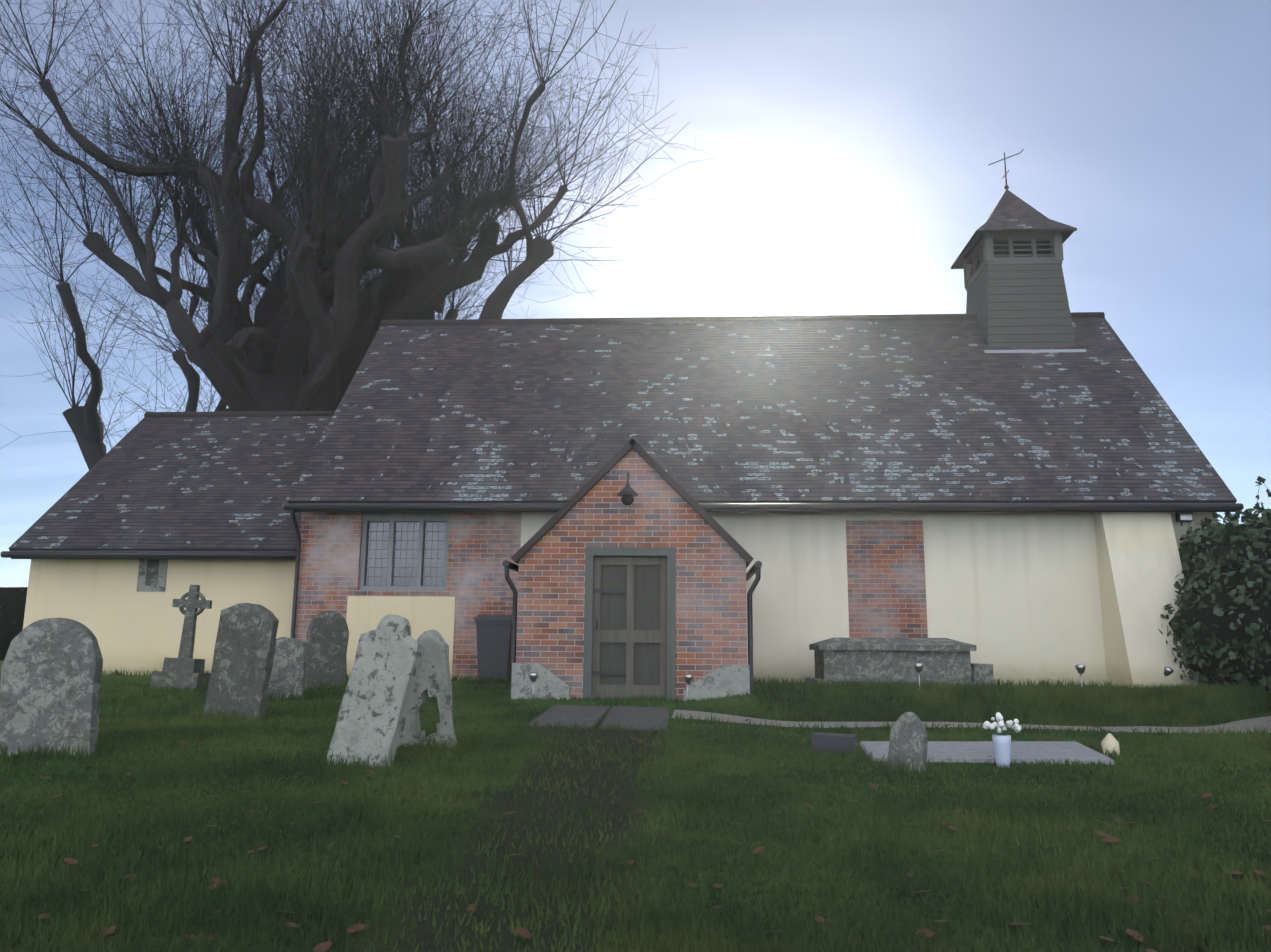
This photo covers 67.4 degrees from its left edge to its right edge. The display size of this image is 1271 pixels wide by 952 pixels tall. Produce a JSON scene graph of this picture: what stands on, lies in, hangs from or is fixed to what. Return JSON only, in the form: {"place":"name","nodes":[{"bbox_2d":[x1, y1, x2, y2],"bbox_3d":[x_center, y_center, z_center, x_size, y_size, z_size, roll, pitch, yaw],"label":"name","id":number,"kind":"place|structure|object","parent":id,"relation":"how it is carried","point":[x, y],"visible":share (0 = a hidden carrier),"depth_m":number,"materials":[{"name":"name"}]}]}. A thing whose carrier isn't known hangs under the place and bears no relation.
{"place":"outdoors","nodes":[
{"label":"outdoors","id":0,"kind":"place"},
{"bbox_2d":[346,596,454,679],"bbox_3d":[-3.837,2.848,15.628,1.790,1.720,0.312,0,-10,3],"label":"rendered wall panel","id":1,"kind":"object","parent":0,"point":[423,622],"depth_m":15.57,"materials":[{"name":"beige paint"}]},
{"bbox_2d":[348,590,455,596],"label":"brick sill","id":2,"kind":"structure","parent":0,"point":[425,593],"depth_m":15.64,"materials":[{"name":"red brick"}]},
{"bbox_2d":[362,512,449,512],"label":"brick nave wall","id":3,"kind":"structure","parent":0,"point":[405,512],"depth_m":15.88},
{"bbox_2d":[520,512,556,547],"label":"wall","id":4,"kind":"structure","parent":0,"point":[532,521],"depth_m":15.72,"materials":[{"name":"beige paint"}]},
{"bbox_2d":[0,660,1270,951],"bbox_3d":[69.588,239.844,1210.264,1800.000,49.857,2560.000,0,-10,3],"label":"ground","id":5,"kind":"structure","parent":0,"point":[424,928],"depth_m":6.01,"materials":[{"name":"green plant"}]},
{"bbox_2d":[0,587,27,659],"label":"hedge","id":6,"kind":"object","parent":5,"relation":"on","point":[12,613],"depth_m":43.94,"materials":[{"name":"green plant"}]},
{"bbox_2d":[0,618,102,756],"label":"headstone","id":7,"kind":"object","parent":5,"relation":"on","point":[32,720],"depth_m":8.32,"materials":[{"name":"stone"}]},
{"bbox_2d":[23,559,295,674],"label":"wall","id":8,"kind":"structure","parent":5,"relation":"on","point":[215,576],"depth_m":16.26,"materials":[{"name":"paint"}]},
{"bbox_2d":[137,559,167,591],"bbox_3d":[-8.278,1.639,16.401,0.500,0.700,0.115,0,-10,3],"label":"chancel niche stone","id":9,"kind":"object","parent":8,"relation":"attached to","point":[161,579],"depth_m":16.32,"materials":[{"name":"grey stone"}]},
{"bbox_2d":[145,559,158,585],"bbox_3d":[-8.278,1.662,16.389,0.200,0.450,0.130,0,-10,3],"label":"window pane","id":10,"kind":"structure","parent":9,"relation":"in","point":[152,564],"depth_m":16.32,"materials":[{"name":"grey glass"}]},
{"bbox_2d":[11,550,295,559],"bbox_3d":[-8.103,1.330,16.051,4.990,0.150,0.030,0,-10,3],"label":"fascia board","id":11,"kind":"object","parent":8,"relation":"attached to","point":[166,558],"depth_m":16.02,"materials":[{"name":"black wood"}]},
{"bbox_2d":[0,551,295,558],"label":"gutter","id":12,"kind":"object","parent":11,"relation":"attached to","point":[86,554],"depth_m":15.94,"materials":[{"name":"black metal"}]},
{"bbox_2d":[8,416,332,550],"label":"roof","id":13,"kind":"structure","parent":8,"relation":"on","point":[226,450],"depth_m":17.61,"materials":[{"name":"tile"}]},
{"bbox_2d":[144,411,334,416],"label":"chancel ridge tiles","id":14,"kind":"object","parent":13,"relation":"on","point":[246,414],"depth_m":20.11,"materials":[{"name":"tile"}]},
{"bbox_2d":[150,585,211,689],"bbox_3d":[-6.631,2.464,14.108,0.662,1.700,0.569,3,-12,-2],"label":"celtic cross","id":15,"kind":"object","parent":5,"relation":"on","point":[186,662],"depth_m":14.02,"materials":[{"name":"stone"}]},
{"bbox_2d":[204,603,278,719],"bbox_3d":[-4.515,2.261,10.894,0.750,1.606,0.132,7,-4,17],"label":"headstone","id":16,"kind":"object","parent":5,"relation":"on","point":[242,665],"depth_m":10.85,"materials":[{"name":"stone"}]},
{"bbox_2d":[267,637,305,698],"bbox_3d":[-4.652,2.691,12.627,0.534,1.106,0.124,-3,-15,-3],"label":"headstone","id":17,"kind":"object","parent":5,"relation":"on","point":[282,664],"depth_m":12.62,"materials":[{"name":"stone"}]},
{"bbox_2d":[304,610,348,689],"bbox_3d":[-4.562,2.700,14.049,0.636,1.427,0.123,13,-19,-43],"label":"headstone","id":18,"kind":"object","parent":5,"relation":"on","point":[330,659],"depth_m":14.04,"materials":[{"name":"stone"}]},
{"bbox_2d":[0,0,714,469],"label":"bare tree","id":19,"kind":"object","parent":5,"relation":"on","point":[382,232],"depth_m":25.75,"materials":[{"name":"brown plant"}]},
{"bbox_2d":[326,615,424,767],"bbox_3d":[-2.202,1.950,8.026,0.595,1.566,0.162,7,-17,18],"label":"headstone","id":20,"kind":"object","parent":5,"relation":"on","point":[365,723],"depth_m":8.00,"materials":[{"name":"stone"}]},
{"bbox_2d":[399,630,458,747],"bbox_3d":[-1.956,2.120,8.830,0.581,1.380,0.138,-6,-1,12],"label":"headstone","id":21,"kind":"object","parent":5,"relation":"on","point":[434,641],"depth_m":8.76,"materials":[{"name":"stone"}]},
{"bbox_2d":[474,615,511,679],"bbox_3d":[-2.196,2.717,15.003,0.600,1.035,0.760,0,-10,0],"label":"wheelie bin","id":22,"kind":"object","parent":5,"relation":"on","point":[500,652],"depth_m":14.71,"materials":[{"name":"plastic"}]},
{"bbox_2d":[529,672,537,701],"bbox_3d":[-1.325,2.762,12.352,0.118,0.425,0.124,0,-10,3],"label":"solar light","id":23,"kind":"object","parent":5,"relation":"on","point":[533,676],"depth_m":12.34,"materials":[{"name":"metal"}]},
{"bbox_2d":[511,663,570,699],"bbox_3d":[-1.259,2.863,12.717,0.770,0.720,0.180,0,-10,3],"label":"porch footing stone","id":24,"kind":"object","parent":5,"relation":"on","point":[560,687],"depth_m":12.65,"materials":[{"name":"grey stone"}]},
{"bbox_2d":[527,705,610,727],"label":"paving slab","id":25,"kind":"structure","parent":5,"relation":"on","point":[553,714],"depth_m":10.76,"materials":[{"name":"stone"}]},
{"bbox_2d":[516,448,746,699],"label":"porch brick wall","id":26,"kind":"structure","parent":5,"relation":"on","point":[732,613],"depth_m":12.98,"materials":[{"name":"red brick"}]},
{"bbox_2d":[504,567,517,697],"bbox_3d":[-1.716,2.129,12.985,0.180,1.806,0.189,0,-10,3],"label":"porch downpipe","id":27,"kind":"object","parent":26,"relation":"attached to","point":[514,613],"depth_m":13.04,"materials":[{"name":"black metal"}]},
{"bbox_2d":[511,439,636,563],"bbox_3d":[-0.749,0.621,14.798,1.719,1.734,3.370,0,-10,3],"label":"bargeboard","id":28,"kind":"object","parent":26,"relation":"on","point":[591,483],"depth_m":13.14,"materials":[{"name":"black wood"}]},
{"bbox_2d":[502,560,518,571],"bbox_3d":[-1.698,1.420,14.289,0.100,0.100,2.600,0,-10,3],"label":"porch gutter","id":29,"kind":"object","parent":28,"relation":"attached to","point":[506,563],"depth_m":13.20,"materials":[{"name":"black metal"}]},
{"bbox_2d":[617,471,637,495],"bbox_3d":[-0.106,0.085,13.013,0.295,0.352,0.295,9,-13,-41],"label":"lamp shade","id":30,"kind":"object","parent":26,"relation":"attached to","point":[626,489],"depth_m":12.94,"materials":[{"name":"black metal"}]},
{"bbox_2d":[621,494,633,504],"bbox_3d":[-0.108,0.317,12.968,0.170,0.170,0.170,0,-10,3],"label":"porch lantern globe","id":31,"kind":"object","parent":30,"relation":"attached to","point":[627,499],"depth_m":12.91,"materials":[{"name":"grey glass"}]},
{"bbox_2d":[583,547,675,699],"bbox_3d":[-0.072,2.012,12.962,1.235,2.060,0.220,0,-10,3],"label":"door frame","id":32,"kind":"object","parent":26,"relation":"attached to","point":[670,553],"depth_m":12.90,"materials":[{"name":"grey wood"}]},
{"bbox_2d":[592,556,666,698],"bbox_3d":[-0.072,2.056,12.955,1.015,1.930,0.078,0,-10,3],"label":"porch door","id":33,"kind":"structure","parent":32,"relation":"in","point":[646,628],"depth_m":12.94,"materials":[{"name":"grey wood"}]},
{"bbox_2d":[630,438,753,567],"bbox_3d":[0.839,0.618,14.707,1.719,1.734,3.370,0,-10,3],"label":"bargeboard","id":34,"kind":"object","parent":26,"relation":"on","point":[737,547],"depth_m":13.04,"materials":[{"name":"black wood"}]},
{"bbox_2d":[746,561,761,579],"bbox_3d":[1.727,1.413,14.093,0.100,0.100,2.600,0,-10,3],"label":"porch gutter","id":35,"kind":"object","parent":34,"relation":"attached to","point":[749,573],"depth_m":13.51,"materials":[{"name":"black metal"}]},
{"bbox_2d":[747,567,760,692],"bbox_3d":[1.599,2.122,12.796,0.180,1.806,0.189,0,-10,3],"label":"porch downpipe","id":36,"kind":"object","parent":26,"relation":"attached to","point":[750,617],"depth_m":12.86,"materials":[{"name":"black metal"}]},
{"bbox_2d":[600,706,668,730],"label":"paving slab","id":37,"kind":"structure","parent":5,"relation":"on","point":[640,715],"depth_m":10.74,"materials":[{"name":"stone"}]},
{"bbox_2d":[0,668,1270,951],"bbox_3d":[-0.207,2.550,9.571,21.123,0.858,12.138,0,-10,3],"label":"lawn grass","id":38,"kind":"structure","parent":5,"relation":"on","point":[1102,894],"depth_m":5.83,"materials":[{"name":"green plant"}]},
{"bbox_2d":[684,674,692,703],"bbox_3d":[0.666,2.759,12.238,0.118,0.425,0.124,5,-10,4],"label":"solar light","id":39,"kind":"object","parent":38,"relation":"on","point":[688,678],"depth_m":12.22,"materials":[{"name":"metal"}]},
{"bbox_2d":[1075,664,1085,686],"bbox_3d":[5.765,2.651,12.320,0.118,0.425,0.124,0,-10,3],"label":"solar light","id":40,"kind":"object","parent":38,"relation":"on","point":[1080,668],"depth_m":12.31,"materials":[{"name":"metal"}]},
{"bbox_2d":[19,685,1270,951],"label":"fallen leaves","id":41,"kind":"object","parent":5,"relation":"on","point":[521,931],"depth_m":5.01,"materials":[{"name":"brown plant"}]},
{"bbox_2d":[683,665,749,700],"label":"stone slab","id":42,"kind":"structure","parent":5,"relation":"on","point":[728,677],"depth_m":12.51,"materials":[{"name":"grey stone"}]},
{"bbox_2d":[707,512,848,682],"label":"rendered wall","id":43,"kind":"structure","parent":5,"relation":"on","point":[777,630],"depth_m":15.31,"materials":[{"name":"beige paint"}]},
{"bbox_2d":[811,732,856,753],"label":"stone block","id":44,"kind":"structure","parent":5,"relation":"on","point":[827,740],"depth_m":9.08,"materials":[{"name":"stone"}]},
{"bbox_2d":[806,637,995,687],"bbox_3d":[3.820,2.831,13.978,2.482,0.914,1.257,0,-10,3],"label":"chest tomb","id":45,"kind":"object","parent":5,"relation":"on","point":[829,666],"depth_m":13.50,"materials":[{"name":"stone"}]},
{"bbox_2d":[887,712,927,773],"bbox_3d":[2.314,2.419,8.141,0.316,0.802,0.110,0,-18,39],"label":"grave marker stone","id":46,"kind":"object","parent":5,"relation":"on","point":[899,742],"depth_m":8.14,"materials":[{"name":"grey stone"}]},
{"bbox_2d":[914,663,923,689],"bbox_3d":[3.660,2.627,12.293,0.118,0.425,0.124,0,-10,3],"label":"solar light","id":47,"kind":"object","parent":5,"relation":"on","point":[918,667],"depth_m":12.28,"materials":[{"name":"metal"}]},
{"bbox_2d":[859,741,1113,764],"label":"grave slab","id":48,"kind":"structure","parent":5,"relation":"on","point":[1027,751],"depth_m":8.88,"materials":[{"name":"stone"}]},
{"bbox_2d":[992,735,1010,767],"bbox_3d":[3.202,2.403,8.321,0.160,0.270,0.160,0,-10,3],"label":"flower vase","id":49,"kind":"object","parent":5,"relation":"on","point":[1001,748],"depth_m":8.27,"materials":[{"name":"white ceramic"}]},
{"bbox_2d":[983,712,1021,735],"bbox_3d":[3.207,2.182,8.340,0.308,0.220,0.232,-2,-10,15],"label":"flower bunch","id":50,"kind":"object","parent":49,"relation":"on","point":[1016,726],"depth_m":8.31,"materials":[{"name":"white plant"}]},
{"bbox_2d":[922,512,1217,685],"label":"rendered wall","id":51,"kind":"structure","parent":5,"relation":"on","point":[978,569],"depth_m":15.10,"materials":[{"name":"beige paint"}]},
{"bbox_2d":[1101,733,1119,755],"bbox_3d":[4.415,2.497,8.865,0.143,0.200,0.150,0,-10,3],"label":"stone ornament","id":52,"kind":"object","parent":5,"relation":"on","point":[1110,742],"depth_m":8.82,"materials":[{"name":"beige stone"}]},
{"bbox_2d":[1094,512,1203,687],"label":"buttress wall","id":53,"kind":"structure","parent":5,"relation":"on","point":[1158,572],"depth_m":14.51,"materials":[{"name":"paint"}]},
{"bbox_2d":[1158,666,1173,686],"bbox_3d":[7.113,2.772,12.877,0.118,0.425,0.124,25,12,7],"label":"solar light","id":54,"kind":"object","parent":5,"relation":"on","point":[1167,672],"depth_m":12.82,"materials":[{"name":"metal"}]},
{"bbox_2d":[1158,507,1270,696],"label":"hedge","id":55,"kind":"object","parent":5,"relation":"on","point":[1181,600],"depth_m":13.24,"materials":[{"name":"green plant"}]},
{"bbox_2d":[1253,476,1270,521],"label":"hedge sprig","id":56,"kind":"object","parent":55,"relation":"attached to","point":[1260,479],"depth_m":15.74,"materials":[{"name":"green plant"}]},
{"bbox_3d":[2.020,2.643,19.097,14.850,3.220,7.100,0,-10,3],"label":"nave","id":57,"kind":"object","parent":5,"relation":"on","visible":0},
{"bbox_2d":[290,509,300,637],"bbox_3d":[-5.604,1.901,15.503,0.070,2.758,0.436,0,-10,3],"label":"drainpipe","id":58,"kind":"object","parent":57,"relation":"attached to","point":[296,578],"depth_m":15.67,"materials":[{"name":"black metal"}]},
{"bbox_2d":[295,512,352,642],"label":"brick wall","id":59,"kind":"structure","parent":57,"relation":"attached to","point":[312,576],"depth_m":15.80,"materials":[{"name":"red brick"}]},
{"bbox_2d":[348,512,362,589],"bbox_3d":[-4.643,1.270,15.959,0.150,1.290,0.300,0,-10,3],"label":"brick jamb","id":60,"kind":"object","parent":59,"relation":"attached to","point":[355,555],"depth_m":15.81,"materials":[{"name":"red brick"}]},
{"bbox_2d":[359,513,449,590],"bbox_3d":[-3.825,1.267,15.903,1.490,1.290,0.120,0,-10,3],"label":"window frame","id":61,"kind":"object","parent":57,"relation":"attached to","point":[421,518],"depth_m":15.87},
{"bbox_2d":[365,521,446,586],"bbox_3d":[-3.824,1.299,15.912,1.350,1.090,0.010,0,-10,3],"label":"window glass","id":62,"kind":"object","parent":61,"relation":"in","point":[405,542],"depth_m":15.91,"materials":[{"name":"glass"}]},
{"bbox_2d":[452,512,520,679],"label":"brick wall","id":63,"kind":"structure","parent":57,"relation":"attached to","point":[464,660],"depth_m":15.62,"materials":[{"name":"red brick"}]},
{"bbox_2d":[447,512,458,590],"bbox_3d":[-3.005,1.267,15.866,0.150,1.290,0.300,0,-10,3],"label":"brick jamb","id":64,"kind":"object","parent":63,"relation":"attached to","point":[452,545],"depth_m":15.72,"materials":[{"name":"red brick"}]},
{"bbox_2d":[1175,512,1192,521],"bbox_3d":[8.661,0.646,15.046,0.220,0.150,0.110,0,-10,3],"label":"floodlight","id":65,"kind":"object","parent":57,"relation":"attached to","point":[1177,514],"depth_m":15.01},
{"bbox_2d":[1180,513,1192,519],"bbox_3d":[8.657,0.636,14.988,0.180,0.110,0.012,0,-10,3],"label":"floodlight lens","id":66,"kind":"object","parent":65,"relation":"attached to","point":[1186,516],"depth_m":14.98,"materials":[{"name":"glass"}]},
{"bbox_2d":[380,317,1104,325],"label":"roof ridge","id":67,"kind":"structure","parent":0,"point":[700,322],"depth_m":19.94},
{"bbox_2d":[966,263,1075,346],"bbox_3d":[7.821,-2.900,19.591,1.800,2.600,1.800,0,-10,3],"label":"bell turret base","id":68,"kind":"object","parent":67,"relation":"on","point":[1047,327],"depth_m":18.90,"materials":[{"name":"grey wood"}]},
{"bbox_2d":[986,192,1004,221],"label":"turret roof spire","id":69,"kind":"structure","parent":68,"relation":"on","point":[994,209],"depth_m":20.03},
{"bbox_2d":[963,231,1063,290],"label":"belfry louvres","id":70,"kind":"object","parent":68,"relation":"on","point":[974,257],"depth_m":19.20,"materials":[{"name":"grey wood"}]},
{"bbox_2d":[951,230,981,269],"bbox_3d":[7.069,-4.906,19.989,0.422,0.422,1.960,0,-10,3],"label":"turret roof skirt","id":71,"kind":"object","parent":70,"relation":"on","point":[973,240],"depth_m":20.03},
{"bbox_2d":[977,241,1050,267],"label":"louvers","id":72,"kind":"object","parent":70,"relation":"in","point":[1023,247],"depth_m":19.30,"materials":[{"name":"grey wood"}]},
{"bbox_2d":[976,219,1076,232],"bbox_3d":[7.793,-5.041,19.189,1.960,0.422,0.422,0,-10,3],"label":"turret roof skirt","id":73,"kind":"object","parent":70,"relation":"on","point":[1039,225],"depth_m":19.07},
{"bbox_2d":[1062,228,1076,243],"bbox_3d":[8.604,-4.909,19.901,0.422,0.422,1.960,0,-10,3],"label":"roof eave","id":74,"kind":"object","parent":70,"relation":"on","point":[1066,235],"depth_m":19.23,"materials":[{"name":"grey wood"}]},
{"bbox_2d":[989,190,1048,219],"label":"turret roof","id":75,"kind":"structure","parent":68,"relation":"on","point":[1013,207],"depth_m":19.61,"materials":[{"name":"grey tile"}]},
{"bbox_2d":[988,149,1023,189],"bbox_3d":[7.871,-6.430,20.203,0.723,0.966,0.092,-4,-11,25],"label":"weather vane","id":76,"kind":"object","parent":75,"relation":"attached to","point":[1006,186],"depth_m":20.20,"materials":[{"name":"black metal"}]},
{"bbox_2d":[288,318,1236,503],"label":"church roof","id":77,"kind":"structure","parent":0,"point":[401,478],"depth_m":17.07,"materials":[{"name":"grey tile"}]},
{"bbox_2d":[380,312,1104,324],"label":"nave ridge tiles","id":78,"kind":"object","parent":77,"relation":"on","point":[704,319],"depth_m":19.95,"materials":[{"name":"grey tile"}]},
{"bbox_2d":[290,502,1234,511],"bbox_3d":[1.819,0.501,15.220,15.000,0.150,0.030,0,-10,3],"label":"fascia board","id":79,"kind":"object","parent":77,"relation":"attached to","point":[785,510],"depth_m":15.11,"materials":[{"name":"black wood"}]},
{"bbox_2d":[284,503,1243,509],"bbox_3d":[1.814,0.491,15.136,15.100,0.110,0.110,0,-10,3],"label":"gutter","id":80,"kind":"object","parent":79,"relation":"attached to","point":[965,506],"depth_m":15.01,"materials":[{"name":"black metal"}]},
{"bbox_2d":[984,349,1085,352],"bbox_3d":[7.762,-2.359,18.543,1.920,0.170,0.120,0,-10,3],"label":"lead flashing","id":81,"kind":"object","parent":77,"relation":"on","point":[1036,351],"depth_m":18.49,"materials":[{"name":"grey metal"}]},
{"bbox_2d":[845,512,922,519],"bbox_3d":[4.028,0.597,15.580,1.230,0.280,0.300,0,-10,3],"label":"nave wall plaster","id":82,"kind":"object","parent":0,"point":[881,516],"depth_m":15.42,"materials":[{"name":"beige paint"}]},
{"bbox_2d":[846,520,927,637],"bbox_3d":[4.016,2.208,15.302,1.230,2.990,0.288,0,-10,3],"label":"brick panel","id":83,"kind":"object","parent":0,"point":[860,555],"depth_m":15.26,"materials":[{"name":"red brick"}]},
{"bbox_2d":[951,245,975,268],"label":"soffit","id":84,"kind":"structure","parent":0,"point":[959,265],"depth_m":20.80,"materials":[{"name":"grey wood"}]},
{"bbox_2d":[672,710,1270,733],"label":"stone kerb","id":85,"kind":"structure","parent":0,"point":[1262,722],"depth_m":11.03,"materials":[{"name":"stone"}]}
]}

